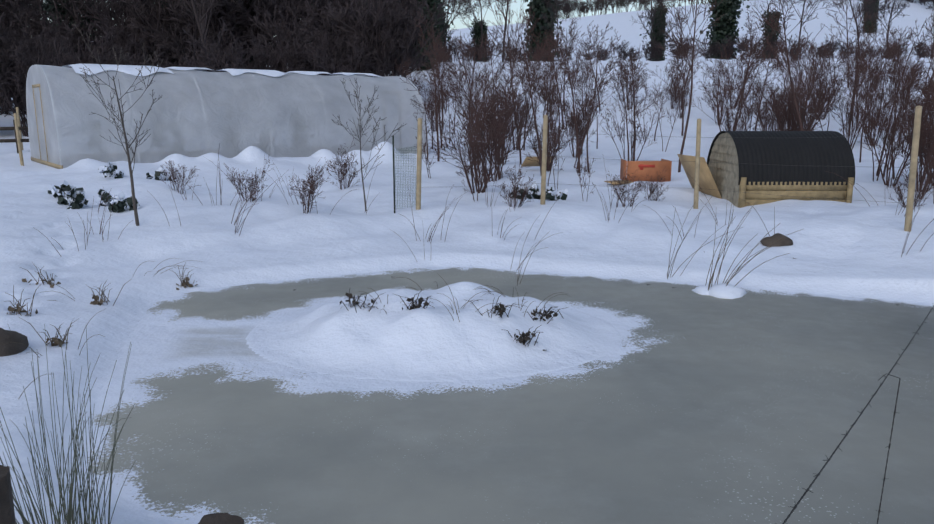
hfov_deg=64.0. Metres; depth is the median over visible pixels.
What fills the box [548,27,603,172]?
bare tree
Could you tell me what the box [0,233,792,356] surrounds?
bank rocks
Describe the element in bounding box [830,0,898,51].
bare tree
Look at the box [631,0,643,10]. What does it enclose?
hedge top
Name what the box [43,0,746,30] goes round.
sky
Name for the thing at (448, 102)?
shrub
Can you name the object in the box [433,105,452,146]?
shrub
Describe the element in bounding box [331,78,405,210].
young tree
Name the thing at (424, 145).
shrub
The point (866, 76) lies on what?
shrub
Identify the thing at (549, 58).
shrub
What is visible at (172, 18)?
hedge behind tunnel
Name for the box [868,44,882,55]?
hedge bank
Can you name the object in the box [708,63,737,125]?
shrub
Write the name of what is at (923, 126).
shrub
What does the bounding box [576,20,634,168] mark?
bare tree
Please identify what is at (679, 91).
shrub
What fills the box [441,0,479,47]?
bare tree
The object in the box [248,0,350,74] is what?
hedge behind tunnel
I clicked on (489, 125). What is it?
shrub
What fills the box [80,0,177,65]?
hedge behind tunnel
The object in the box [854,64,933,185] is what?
shrub
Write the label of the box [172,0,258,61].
hedge behind tunnel
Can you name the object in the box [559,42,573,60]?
hedge bank
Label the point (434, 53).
bare tree
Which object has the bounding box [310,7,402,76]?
hedge behind tunnel
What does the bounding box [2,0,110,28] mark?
bare tree
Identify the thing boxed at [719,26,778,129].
bare tree
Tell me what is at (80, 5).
bare tree
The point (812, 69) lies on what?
shrub
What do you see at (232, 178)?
shrub
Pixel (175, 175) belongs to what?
shrub
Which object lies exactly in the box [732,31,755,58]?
hedge bank
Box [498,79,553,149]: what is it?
shrub
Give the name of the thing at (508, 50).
hedge bank
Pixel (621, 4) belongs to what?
hedge top
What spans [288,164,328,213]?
shrub
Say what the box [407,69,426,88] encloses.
shrub
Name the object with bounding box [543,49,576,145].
shrub
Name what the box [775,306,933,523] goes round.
barbed wire
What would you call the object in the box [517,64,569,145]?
shrub
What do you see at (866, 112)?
shrub
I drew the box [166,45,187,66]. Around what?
hedge behind tunnel
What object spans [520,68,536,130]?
shrub
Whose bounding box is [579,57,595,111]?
shrub
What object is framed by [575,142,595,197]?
shrub
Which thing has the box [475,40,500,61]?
hedge bank
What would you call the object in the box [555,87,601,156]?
shrub
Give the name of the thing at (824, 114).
shrub
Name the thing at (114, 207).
kale plants
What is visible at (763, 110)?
shrub
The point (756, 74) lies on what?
shrub
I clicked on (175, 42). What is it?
hedge behind tunnel
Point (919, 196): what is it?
shrub
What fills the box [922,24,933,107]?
shrub
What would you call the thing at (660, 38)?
ivy tree
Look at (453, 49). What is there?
hedge bank
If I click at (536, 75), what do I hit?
shrub
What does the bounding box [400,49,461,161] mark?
bare tree
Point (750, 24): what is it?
tree
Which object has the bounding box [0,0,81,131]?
hedge behind tunnel
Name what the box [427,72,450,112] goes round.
shrub
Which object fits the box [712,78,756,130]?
shrub
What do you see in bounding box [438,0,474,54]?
bare tree
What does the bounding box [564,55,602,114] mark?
shrub
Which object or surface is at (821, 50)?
hedge bank
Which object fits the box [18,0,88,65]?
hedge behind tunnel
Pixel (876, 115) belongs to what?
shrub
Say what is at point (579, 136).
shrub
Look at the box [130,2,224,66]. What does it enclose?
hedge behind tunnel
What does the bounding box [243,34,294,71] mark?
hedge behind tunnel
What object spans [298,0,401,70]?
hedge behind tunnel
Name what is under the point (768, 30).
ivy tree
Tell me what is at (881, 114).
shrub
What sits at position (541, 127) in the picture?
shrub
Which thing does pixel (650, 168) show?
plywood box
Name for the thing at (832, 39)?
shrub
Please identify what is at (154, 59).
hedge behind tunnel
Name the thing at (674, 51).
hedge bank
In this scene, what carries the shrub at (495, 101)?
on the snow ground
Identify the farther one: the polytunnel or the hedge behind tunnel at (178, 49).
the hedge behind tunnel at (178, 49)
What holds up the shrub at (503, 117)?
on the snow ground
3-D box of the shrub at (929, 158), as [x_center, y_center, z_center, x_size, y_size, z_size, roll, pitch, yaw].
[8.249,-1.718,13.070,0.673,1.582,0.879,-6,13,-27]
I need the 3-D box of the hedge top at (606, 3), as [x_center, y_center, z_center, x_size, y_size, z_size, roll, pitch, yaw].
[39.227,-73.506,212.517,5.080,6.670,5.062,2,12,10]
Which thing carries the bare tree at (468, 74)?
on the snow ground
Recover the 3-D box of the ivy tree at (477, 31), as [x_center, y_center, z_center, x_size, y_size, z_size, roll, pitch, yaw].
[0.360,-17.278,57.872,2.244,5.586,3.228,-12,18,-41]
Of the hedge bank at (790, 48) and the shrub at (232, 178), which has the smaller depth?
the shrub at (232, 178)
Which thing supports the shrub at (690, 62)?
on the snow ground
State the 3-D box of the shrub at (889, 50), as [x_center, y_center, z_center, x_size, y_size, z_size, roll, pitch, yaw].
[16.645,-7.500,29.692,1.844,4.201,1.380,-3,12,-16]
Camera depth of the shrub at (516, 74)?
32.38 m
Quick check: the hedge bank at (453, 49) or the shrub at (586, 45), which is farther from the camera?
the hedge bank at (453, 49)
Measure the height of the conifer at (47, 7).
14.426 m
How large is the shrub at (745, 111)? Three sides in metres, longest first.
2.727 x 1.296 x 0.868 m
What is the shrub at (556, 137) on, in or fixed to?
on the snow ground
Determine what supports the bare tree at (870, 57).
on the snow ground
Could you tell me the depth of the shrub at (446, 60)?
34.13 m
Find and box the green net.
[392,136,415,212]
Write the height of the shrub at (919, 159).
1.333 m
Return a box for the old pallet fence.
[0,120,28,152]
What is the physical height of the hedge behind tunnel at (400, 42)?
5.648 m
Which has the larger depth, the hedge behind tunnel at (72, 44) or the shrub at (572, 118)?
the hedge behind tunnel at (72, 44)
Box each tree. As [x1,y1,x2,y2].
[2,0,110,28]
[17,0,47,25]
[21,0,72,32]
[52,0,130,41]
[61,0,156,34]
[72,22,162,225]
[101,0,163,53]
[178,0,253,48]
[185,0,206,65]
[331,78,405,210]
[410,0,464,70]
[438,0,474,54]
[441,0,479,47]
[446,0,468,35]
[452,0,505,61]
[461,5,490,61]
[487,7,550,173]
[496,0,516,61]
[519,0,561,61]
[535,0,586,59]
[630,0,682,60]
[637,0,673,60]
[654,0,722,171]
[700,0,749,59]
[747,0,824,130]
[749,0,782,58]
[771,0,838,58]
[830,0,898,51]
[855,15,933,175]
[860,0,881,32]
[864,0,923,38]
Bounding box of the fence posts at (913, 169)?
[13,106,921,231]
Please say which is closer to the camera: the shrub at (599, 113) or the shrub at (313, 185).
the shrub at (313, 185)
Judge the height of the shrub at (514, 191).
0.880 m
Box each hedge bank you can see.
[439,31,463,60]
[460,41,476,61]
[465,41,486,61]
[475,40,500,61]
[499,38,520,61]
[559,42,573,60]
[594,46,606,60]
[597,44,611,60]
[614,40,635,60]
[625,45,641,59]
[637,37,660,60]
[645,33,669,60]
[666,32,697,58]
[668,36,687,58]
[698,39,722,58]
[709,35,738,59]
[722,38,736,59]
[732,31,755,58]
[752,38,764,58]
[759,29,787,58]
[779,35,809,58]
[812,41,834,58]
[823,34,840,57]
[834,38,857,58]
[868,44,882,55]
[911,38,929,57]
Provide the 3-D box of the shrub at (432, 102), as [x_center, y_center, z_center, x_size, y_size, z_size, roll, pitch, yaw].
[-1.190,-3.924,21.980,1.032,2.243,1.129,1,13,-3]
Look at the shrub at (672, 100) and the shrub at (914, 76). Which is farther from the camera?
the shrub at (672, 100)
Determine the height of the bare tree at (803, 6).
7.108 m
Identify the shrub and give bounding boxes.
[158,160,199,193]
[223,156,273,201]
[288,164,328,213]
[325,138,364,188]
[392,57,413,78]
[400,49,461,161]
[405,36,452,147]
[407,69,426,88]
[410,93,443,160]
[414,124,434,178]
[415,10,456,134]
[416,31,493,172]
[418,79,449,131]
[423,67,453,100]
[426,104,435,148]
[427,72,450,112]
[428,98,524,193]
[433,34,456,109]
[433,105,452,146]
[437,78,457,143]
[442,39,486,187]
[444,68,464,132]
[447,75,528,181]
[452,62,498,135]
[452,119,495,187]
[453,63,529,164]
[458,136,486,201]
[460,94,489,150]
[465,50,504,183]
[473,101,511,178]
[479,31,522,99]
[481,86,515,121]
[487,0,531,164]
[493,100,513,149]
[497,164,535,207]
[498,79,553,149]
[503,47,537,116]
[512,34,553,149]
[515,108,576,171]
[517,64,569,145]
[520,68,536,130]
[526,117,565,185]
[528,30,566,114]
[528,50,542,116]
[532,30,571,127]
[532,57,574,130]
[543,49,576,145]
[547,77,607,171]
[547,102,564,188]
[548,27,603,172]
[552,18,587,114]
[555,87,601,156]
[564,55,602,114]
[564,61,583,108]
[568,111,590,153]
[573,36,608,110]
[574,64,602,167]
[575,91,613,148]
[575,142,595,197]
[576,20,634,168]
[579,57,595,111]
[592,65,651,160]
[601,95,627,158]
[603,60,629,100]
[608,169,645,206]
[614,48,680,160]
[615,58,650,109]
[620,110,663,160]
[631,73,658,139]
[638,169,668,200]
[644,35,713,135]
[646,79,684,151]
[649,87,679,140]
[660,61,696,102]
[661,83,694,108]
[668,44,704,109]
[670,65,695,118]
[683,52,731,131]
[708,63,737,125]
[712,45,759,108]
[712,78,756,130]
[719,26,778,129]
[726,92,759,130]
[733,73,761,130]
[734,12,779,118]
[734,39,780,130]
[741,68,818,130]
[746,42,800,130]
[748,70,770,104]
[752,84,774,130]
[753,90,782,130]
[765,77,840,130]
[768,81,784,130]
[768,82,808,130]
[771,55,802,84]
[779,76,819,130]
[783,49,860,130]
[786,35,851,121]
[790,34,833,97]
[797,68,827,125]
[805,81,838,119]
[807,46,842,88]
[807,61,840,112]
[813,87,832,130]
[823,34,839,89]
[825,0,871,85]
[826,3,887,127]
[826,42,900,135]
[828,67,874,146]
[835,40,869,130]
[837,46,870,96]
[839,41,873,125]
[845,52,890,99]
[847,54,887,132]
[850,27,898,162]
[852,85,887,149]
[853,87,892,145]
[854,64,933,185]
[854,90,910,178]
[855,68,907,180]
[864,95,890,141]
[866,20,912,117]
[869,70,892,115]
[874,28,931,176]
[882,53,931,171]
[883,58,915,100]
[884,97,933,191]
[887,163,933,208]
[890,50,922,134]
[892,96,920,153]
[893,95,931,133]
[895,69,933,185]
[896,121,932,181]
[901,56,930,132]
[904,62,925,91]
[907,72,931,110]
[910,32,933,105]
[918,125,933,197]
[920,30,933,60]
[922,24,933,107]
[924,10,933,85]
[925,149,933,203]
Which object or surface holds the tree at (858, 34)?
on the snow ground
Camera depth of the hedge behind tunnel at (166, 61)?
33.78 m
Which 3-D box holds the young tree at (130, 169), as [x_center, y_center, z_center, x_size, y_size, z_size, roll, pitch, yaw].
[-4.704,-1.748,10.209,0.959,2.850,1.235,11,16,42]
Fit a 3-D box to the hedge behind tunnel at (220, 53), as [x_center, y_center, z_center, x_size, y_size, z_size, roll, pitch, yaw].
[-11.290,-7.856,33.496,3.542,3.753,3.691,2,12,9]
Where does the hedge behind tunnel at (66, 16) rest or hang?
on the snow ground
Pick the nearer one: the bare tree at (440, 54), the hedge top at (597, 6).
the bare tree at (440, 54)
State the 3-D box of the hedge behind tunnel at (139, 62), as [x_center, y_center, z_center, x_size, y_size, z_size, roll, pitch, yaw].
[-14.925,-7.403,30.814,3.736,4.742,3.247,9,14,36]
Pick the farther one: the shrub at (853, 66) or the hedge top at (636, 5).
the hedge top at (636, 5)
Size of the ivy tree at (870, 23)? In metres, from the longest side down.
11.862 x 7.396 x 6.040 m
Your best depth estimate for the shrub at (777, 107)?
27.59 m
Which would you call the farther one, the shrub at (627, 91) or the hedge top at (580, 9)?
the hedge top at (580, 9)
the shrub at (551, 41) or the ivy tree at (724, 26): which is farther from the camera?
the ivy tree at (724, 26)
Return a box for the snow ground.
[0,0,933,523]
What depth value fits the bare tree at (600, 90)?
17.88 m
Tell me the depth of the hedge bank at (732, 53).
50.05 m
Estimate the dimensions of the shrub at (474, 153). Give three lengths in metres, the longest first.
1.899 x 1.762 x 1.300 m
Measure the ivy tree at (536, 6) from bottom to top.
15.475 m
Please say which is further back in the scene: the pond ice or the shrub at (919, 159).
the shrub at (919, 159)
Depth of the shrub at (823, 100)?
31.31 m
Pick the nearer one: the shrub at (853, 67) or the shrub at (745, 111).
the shrub at (745, 111)
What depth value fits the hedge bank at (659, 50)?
50.85 m
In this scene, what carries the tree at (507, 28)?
on the snow ground
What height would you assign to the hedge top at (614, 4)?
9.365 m
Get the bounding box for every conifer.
[37,0,100,59]
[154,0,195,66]
[433,0,453,52]
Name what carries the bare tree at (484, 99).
on the snow ground
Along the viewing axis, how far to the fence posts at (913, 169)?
11.83 m
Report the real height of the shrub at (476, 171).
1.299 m
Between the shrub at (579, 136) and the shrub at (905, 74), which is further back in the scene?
the shrub at (905, 74)
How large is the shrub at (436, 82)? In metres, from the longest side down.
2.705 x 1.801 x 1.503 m
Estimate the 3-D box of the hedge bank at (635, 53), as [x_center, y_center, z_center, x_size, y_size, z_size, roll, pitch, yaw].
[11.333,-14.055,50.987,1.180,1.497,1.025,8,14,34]
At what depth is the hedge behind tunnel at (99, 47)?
30.77 m
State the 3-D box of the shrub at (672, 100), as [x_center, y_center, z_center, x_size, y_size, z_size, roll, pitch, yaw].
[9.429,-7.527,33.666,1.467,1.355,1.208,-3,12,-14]
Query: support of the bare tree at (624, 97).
on the snow ground
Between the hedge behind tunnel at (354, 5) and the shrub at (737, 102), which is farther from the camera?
the hedge behind tunnel at (354, 5)
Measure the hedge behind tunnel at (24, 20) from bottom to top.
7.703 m
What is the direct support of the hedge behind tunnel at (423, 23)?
on the snow ground
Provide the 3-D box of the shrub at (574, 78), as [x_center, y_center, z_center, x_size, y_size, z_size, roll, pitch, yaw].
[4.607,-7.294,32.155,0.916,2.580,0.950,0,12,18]
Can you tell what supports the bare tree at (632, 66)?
on the snow ground
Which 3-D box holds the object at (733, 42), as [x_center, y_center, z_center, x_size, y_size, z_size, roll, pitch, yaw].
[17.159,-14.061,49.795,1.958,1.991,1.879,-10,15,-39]
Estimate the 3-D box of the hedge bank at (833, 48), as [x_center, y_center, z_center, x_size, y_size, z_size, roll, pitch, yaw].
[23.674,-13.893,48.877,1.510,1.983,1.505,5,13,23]
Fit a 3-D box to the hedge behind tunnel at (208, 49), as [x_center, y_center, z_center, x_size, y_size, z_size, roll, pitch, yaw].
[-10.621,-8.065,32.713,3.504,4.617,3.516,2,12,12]
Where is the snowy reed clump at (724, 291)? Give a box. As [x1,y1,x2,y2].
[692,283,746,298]
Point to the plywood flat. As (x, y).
(617, 181)
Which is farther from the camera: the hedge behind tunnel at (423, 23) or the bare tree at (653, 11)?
the bare tree at (653, 11)
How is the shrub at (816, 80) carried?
on the snow ground
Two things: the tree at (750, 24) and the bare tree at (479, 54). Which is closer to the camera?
the bare tree at (479, 54)
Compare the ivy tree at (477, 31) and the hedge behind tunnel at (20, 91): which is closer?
the hedge behind tunnel at (20, 91)
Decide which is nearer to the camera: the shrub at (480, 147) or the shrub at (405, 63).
the shrub at (480, 147)
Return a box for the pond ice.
[85,267,933,523]
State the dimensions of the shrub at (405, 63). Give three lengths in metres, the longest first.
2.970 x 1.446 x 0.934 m
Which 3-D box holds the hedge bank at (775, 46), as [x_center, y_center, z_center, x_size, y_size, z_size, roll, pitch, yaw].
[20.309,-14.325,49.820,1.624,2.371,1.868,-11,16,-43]
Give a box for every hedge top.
[558,0,576,18]
[558,0,579,17]
[569,0,590,16]
[581,3,591,16]
[586,0,599,15]
[592,0,606,14]
[597,0,611,13]
[607,0,620,12]
[613,0,630,12]
[620,0,636,11]
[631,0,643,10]
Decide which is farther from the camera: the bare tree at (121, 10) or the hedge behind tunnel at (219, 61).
the bare tree at (121, 10)
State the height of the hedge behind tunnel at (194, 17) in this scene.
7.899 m
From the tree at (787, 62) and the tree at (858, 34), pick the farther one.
the tree at (858, 34)
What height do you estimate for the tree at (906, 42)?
3.462 m
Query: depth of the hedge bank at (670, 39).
50.43 m
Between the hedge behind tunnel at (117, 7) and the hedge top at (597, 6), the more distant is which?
the hedge top at (597, 6)
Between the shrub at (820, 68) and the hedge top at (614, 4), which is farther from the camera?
the hedge top at (614, 4)
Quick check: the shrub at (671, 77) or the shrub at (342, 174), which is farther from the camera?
the shrub at (671, 77)
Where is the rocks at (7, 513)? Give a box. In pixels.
[0,465,243,523]
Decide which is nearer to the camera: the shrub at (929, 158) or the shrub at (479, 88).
the shrub at (929, 158)
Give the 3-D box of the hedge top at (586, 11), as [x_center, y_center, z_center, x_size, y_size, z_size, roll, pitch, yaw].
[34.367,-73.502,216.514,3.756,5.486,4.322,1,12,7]
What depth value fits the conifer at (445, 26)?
57.19 m
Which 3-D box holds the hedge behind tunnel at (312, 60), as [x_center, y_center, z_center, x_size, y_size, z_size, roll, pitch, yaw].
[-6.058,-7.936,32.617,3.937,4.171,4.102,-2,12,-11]
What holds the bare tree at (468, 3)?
on the snow ground
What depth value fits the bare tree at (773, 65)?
25.45 m
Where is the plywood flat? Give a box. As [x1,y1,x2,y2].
[604,180,632,184]
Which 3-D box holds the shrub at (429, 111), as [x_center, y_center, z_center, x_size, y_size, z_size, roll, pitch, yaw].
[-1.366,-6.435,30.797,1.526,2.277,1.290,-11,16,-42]
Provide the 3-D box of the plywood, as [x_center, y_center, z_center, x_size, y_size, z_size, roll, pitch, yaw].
[1.785,-2.532,18.815,0.800,0.266,0.314,-5,12,-22]
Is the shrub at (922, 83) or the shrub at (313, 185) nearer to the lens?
the shrub at (313, 185)
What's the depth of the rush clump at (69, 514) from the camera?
2.98 m
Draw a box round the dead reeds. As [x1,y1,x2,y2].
[0,188,802,397]
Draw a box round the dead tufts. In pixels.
[339,289,567,345]
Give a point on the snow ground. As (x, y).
(854, 248)
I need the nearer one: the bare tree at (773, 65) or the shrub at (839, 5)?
the bare tree at (773, 65)
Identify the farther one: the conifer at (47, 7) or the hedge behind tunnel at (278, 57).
the conifer at (47, 7)
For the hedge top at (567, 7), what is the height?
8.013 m
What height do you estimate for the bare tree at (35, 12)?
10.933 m
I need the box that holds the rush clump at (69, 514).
[0,324,134,523]
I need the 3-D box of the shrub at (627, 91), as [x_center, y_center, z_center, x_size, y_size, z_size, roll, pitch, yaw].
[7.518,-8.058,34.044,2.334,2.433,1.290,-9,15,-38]
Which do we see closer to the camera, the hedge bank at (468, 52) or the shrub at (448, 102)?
the shrub at (448, 102)
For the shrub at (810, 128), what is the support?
on the snow ground
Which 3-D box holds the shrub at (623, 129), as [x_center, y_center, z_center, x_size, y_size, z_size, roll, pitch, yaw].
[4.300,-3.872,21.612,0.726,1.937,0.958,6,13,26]
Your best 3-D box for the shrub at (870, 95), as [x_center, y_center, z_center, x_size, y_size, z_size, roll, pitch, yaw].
[9.090,-2.939,16.289,1.430,2.545,0.809,-7,13,-30]
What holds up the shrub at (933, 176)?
on the snow ground
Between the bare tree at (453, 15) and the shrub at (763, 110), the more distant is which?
the bare tree at (453, 15)
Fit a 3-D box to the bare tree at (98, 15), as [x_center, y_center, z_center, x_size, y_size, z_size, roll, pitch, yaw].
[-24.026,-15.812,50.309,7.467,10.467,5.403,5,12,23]
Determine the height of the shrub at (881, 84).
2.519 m
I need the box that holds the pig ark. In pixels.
[707,131,854,207]
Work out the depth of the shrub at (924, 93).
14.99 m
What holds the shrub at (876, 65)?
on the snow ground
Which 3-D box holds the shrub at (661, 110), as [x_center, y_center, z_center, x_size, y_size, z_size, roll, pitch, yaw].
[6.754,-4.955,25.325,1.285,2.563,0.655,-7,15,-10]
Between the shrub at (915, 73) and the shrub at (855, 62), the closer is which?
the shrub at (855, 62)
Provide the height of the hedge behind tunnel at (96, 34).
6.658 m
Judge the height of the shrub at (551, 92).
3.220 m
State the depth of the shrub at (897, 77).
33.35 m
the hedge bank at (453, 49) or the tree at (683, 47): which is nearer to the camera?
the tree at (683, 47)
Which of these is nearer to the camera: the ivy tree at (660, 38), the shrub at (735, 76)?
the shrub at (735, 76)
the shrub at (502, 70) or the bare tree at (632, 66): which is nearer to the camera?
the bare tree at (632, 66)
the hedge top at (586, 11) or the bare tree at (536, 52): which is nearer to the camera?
the bare tree at (536, 52)
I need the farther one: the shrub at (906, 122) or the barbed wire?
the shrub at (906, 122)
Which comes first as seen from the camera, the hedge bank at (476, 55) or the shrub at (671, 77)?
the shrub at (671, 77)
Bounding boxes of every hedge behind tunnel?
[0,0,42,41]
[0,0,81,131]
[0,7,86,114]
[0,12,41,113]
[0,36,49,136]
[0,55,20,114]
[3,27,67,103]
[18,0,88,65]
[19,0,100,63]
[25,20,135,79]
[48,20,96,63]
[53,23,148,65]
[69,0,193,67]
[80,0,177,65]
[83,0,183,65]
[109,31,166,67]
[110,53,187,67]
[113,0,253,66]
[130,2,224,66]
[142,0,270,65]
[158,0,293,69]
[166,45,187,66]
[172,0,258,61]
[178,16,258,71]
[184,43,244,68]
[185,23,257,71]
[217,0,322,67]
[234,0,346,63]
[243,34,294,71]
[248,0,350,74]
[249,26,312,72]
[253,0,349,63]
[282,33,372,74]
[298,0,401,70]
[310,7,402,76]
[311,0,383,56]
[326,0,449,77]
[331,0,408,75]
[333,0,422,76]
[353,0,451,71]
[372,0,437,68]
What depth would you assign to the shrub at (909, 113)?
26.97 m
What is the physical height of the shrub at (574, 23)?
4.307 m
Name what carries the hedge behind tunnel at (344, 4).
on the snow ground
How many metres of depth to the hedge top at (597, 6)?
213.10 m
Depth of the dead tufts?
6.21 m
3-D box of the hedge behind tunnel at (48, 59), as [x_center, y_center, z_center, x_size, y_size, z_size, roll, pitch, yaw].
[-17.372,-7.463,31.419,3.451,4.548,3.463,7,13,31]
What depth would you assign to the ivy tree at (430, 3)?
42.99 m
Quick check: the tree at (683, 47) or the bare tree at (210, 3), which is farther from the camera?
the bare tree at (210, 3)
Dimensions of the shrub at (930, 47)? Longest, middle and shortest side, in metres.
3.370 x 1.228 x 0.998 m
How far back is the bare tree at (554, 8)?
49.42 m
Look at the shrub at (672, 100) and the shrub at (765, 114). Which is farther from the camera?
the shrub at (672, 100)
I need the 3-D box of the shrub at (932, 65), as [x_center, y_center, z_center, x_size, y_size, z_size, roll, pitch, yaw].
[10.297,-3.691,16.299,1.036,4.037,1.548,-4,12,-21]
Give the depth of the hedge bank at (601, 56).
50.93 m
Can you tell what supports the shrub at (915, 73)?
on the snow ground
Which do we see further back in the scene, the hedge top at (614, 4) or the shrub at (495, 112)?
the hedge top at (614, 4)
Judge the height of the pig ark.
1.290 m
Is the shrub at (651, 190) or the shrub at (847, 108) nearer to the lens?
the shrub at (651, 190)
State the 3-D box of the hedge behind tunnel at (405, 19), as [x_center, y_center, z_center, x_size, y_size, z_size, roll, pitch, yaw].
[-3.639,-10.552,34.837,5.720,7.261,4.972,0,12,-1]
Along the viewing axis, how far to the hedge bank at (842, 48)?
48.95 m
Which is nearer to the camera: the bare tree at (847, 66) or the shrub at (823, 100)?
the bare tree at (847, 66)
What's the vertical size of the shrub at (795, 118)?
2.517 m
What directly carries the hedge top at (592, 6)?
on the snow ground
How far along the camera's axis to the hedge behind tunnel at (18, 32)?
40.95 m
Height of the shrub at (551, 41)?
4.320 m
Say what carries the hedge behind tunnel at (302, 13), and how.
on the snow ground
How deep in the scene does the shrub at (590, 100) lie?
19.58 m
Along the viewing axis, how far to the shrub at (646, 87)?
28.34 m
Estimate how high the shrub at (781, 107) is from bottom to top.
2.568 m
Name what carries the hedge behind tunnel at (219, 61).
on the snow ground
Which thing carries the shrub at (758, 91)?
on the snow ground
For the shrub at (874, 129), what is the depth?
26.45 m
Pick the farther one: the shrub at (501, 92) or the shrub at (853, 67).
the shrub at (853, 67)
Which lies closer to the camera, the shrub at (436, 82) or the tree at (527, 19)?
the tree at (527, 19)
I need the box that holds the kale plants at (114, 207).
[48,163,566,212]
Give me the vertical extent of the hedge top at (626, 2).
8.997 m
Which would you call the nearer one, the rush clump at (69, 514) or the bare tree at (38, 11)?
the rush clump at (69, 514)
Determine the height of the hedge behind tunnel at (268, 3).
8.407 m
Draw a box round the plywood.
[521,156,551,166]
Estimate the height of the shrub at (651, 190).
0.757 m
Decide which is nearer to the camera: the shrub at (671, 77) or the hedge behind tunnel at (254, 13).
the shrub at (671, 77)
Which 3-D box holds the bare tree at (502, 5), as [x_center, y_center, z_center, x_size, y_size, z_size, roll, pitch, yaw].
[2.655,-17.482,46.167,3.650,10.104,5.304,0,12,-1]
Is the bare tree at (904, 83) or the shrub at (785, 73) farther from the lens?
the shrub at (785, 73)
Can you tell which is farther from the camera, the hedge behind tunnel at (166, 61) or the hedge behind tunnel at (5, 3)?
the hedge behind tunnel at (5, 3)
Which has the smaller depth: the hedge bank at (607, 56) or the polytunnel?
the polytunnel
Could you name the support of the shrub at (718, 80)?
on the snow ground
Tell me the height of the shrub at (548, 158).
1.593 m
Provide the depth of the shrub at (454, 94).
30.10 m
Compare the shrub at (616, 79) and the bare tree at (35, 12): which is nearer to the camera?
the shrub at (616, 79)
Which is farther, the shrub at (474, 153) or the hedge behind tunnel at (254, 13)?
the hedge behind tunnel at (254, 13)
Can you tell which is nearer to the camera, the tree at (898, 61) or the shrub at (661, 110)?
the tree at (898, 61)
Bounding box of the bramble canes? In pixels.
[33,144,933,256]
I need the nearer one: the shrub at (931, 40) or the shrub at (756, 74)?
the shrub at (756, 74)
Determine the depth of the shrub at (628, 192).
12.50 m
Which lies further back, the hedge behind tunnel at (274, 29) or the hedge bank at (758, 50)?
the hedge bank at (758, 50)
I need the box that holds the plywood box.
[620,159,671,181]
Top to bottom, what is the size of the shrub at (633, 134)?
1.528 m
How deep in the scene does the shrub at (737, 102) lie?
22.88 m
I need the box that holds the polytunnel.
[26,64,427,168]
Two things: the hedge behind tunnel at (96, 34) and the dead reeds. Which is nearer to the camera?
the dead reeds
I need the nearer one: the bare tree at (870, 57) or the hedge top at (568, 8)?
the bare tree at (870, 57)
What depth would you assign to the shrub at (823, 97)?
26.85 m
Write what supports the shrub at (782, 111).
on the snow ground
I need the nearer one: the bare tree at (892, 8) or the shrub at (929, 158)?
the shrub at (929, 158)
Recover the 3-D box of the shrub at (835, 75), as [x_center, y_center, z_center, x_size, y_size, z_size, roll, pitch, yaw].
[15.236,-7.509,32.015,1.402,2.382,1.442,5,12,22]
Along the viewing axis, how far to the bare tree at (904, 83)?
15.76 m
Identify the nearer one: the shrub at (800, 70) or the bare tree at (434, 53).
the bare tree at (434, 53)
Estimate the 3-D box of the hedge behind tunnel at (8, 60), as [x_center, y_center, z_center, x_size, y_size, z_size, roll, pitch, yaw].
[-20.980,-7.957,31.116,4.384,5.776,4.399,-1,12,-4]
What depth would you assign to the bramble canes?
10.42 m
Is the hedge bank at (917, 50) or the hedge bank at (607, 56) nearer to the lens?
the hedge bank at (917, 50)
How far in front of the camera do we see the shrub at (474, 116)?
22.86 m
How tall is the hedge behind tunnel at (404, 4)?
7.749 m
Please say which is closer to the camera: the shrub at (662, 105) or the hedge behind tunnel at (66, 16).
the shrub at (662, 105)

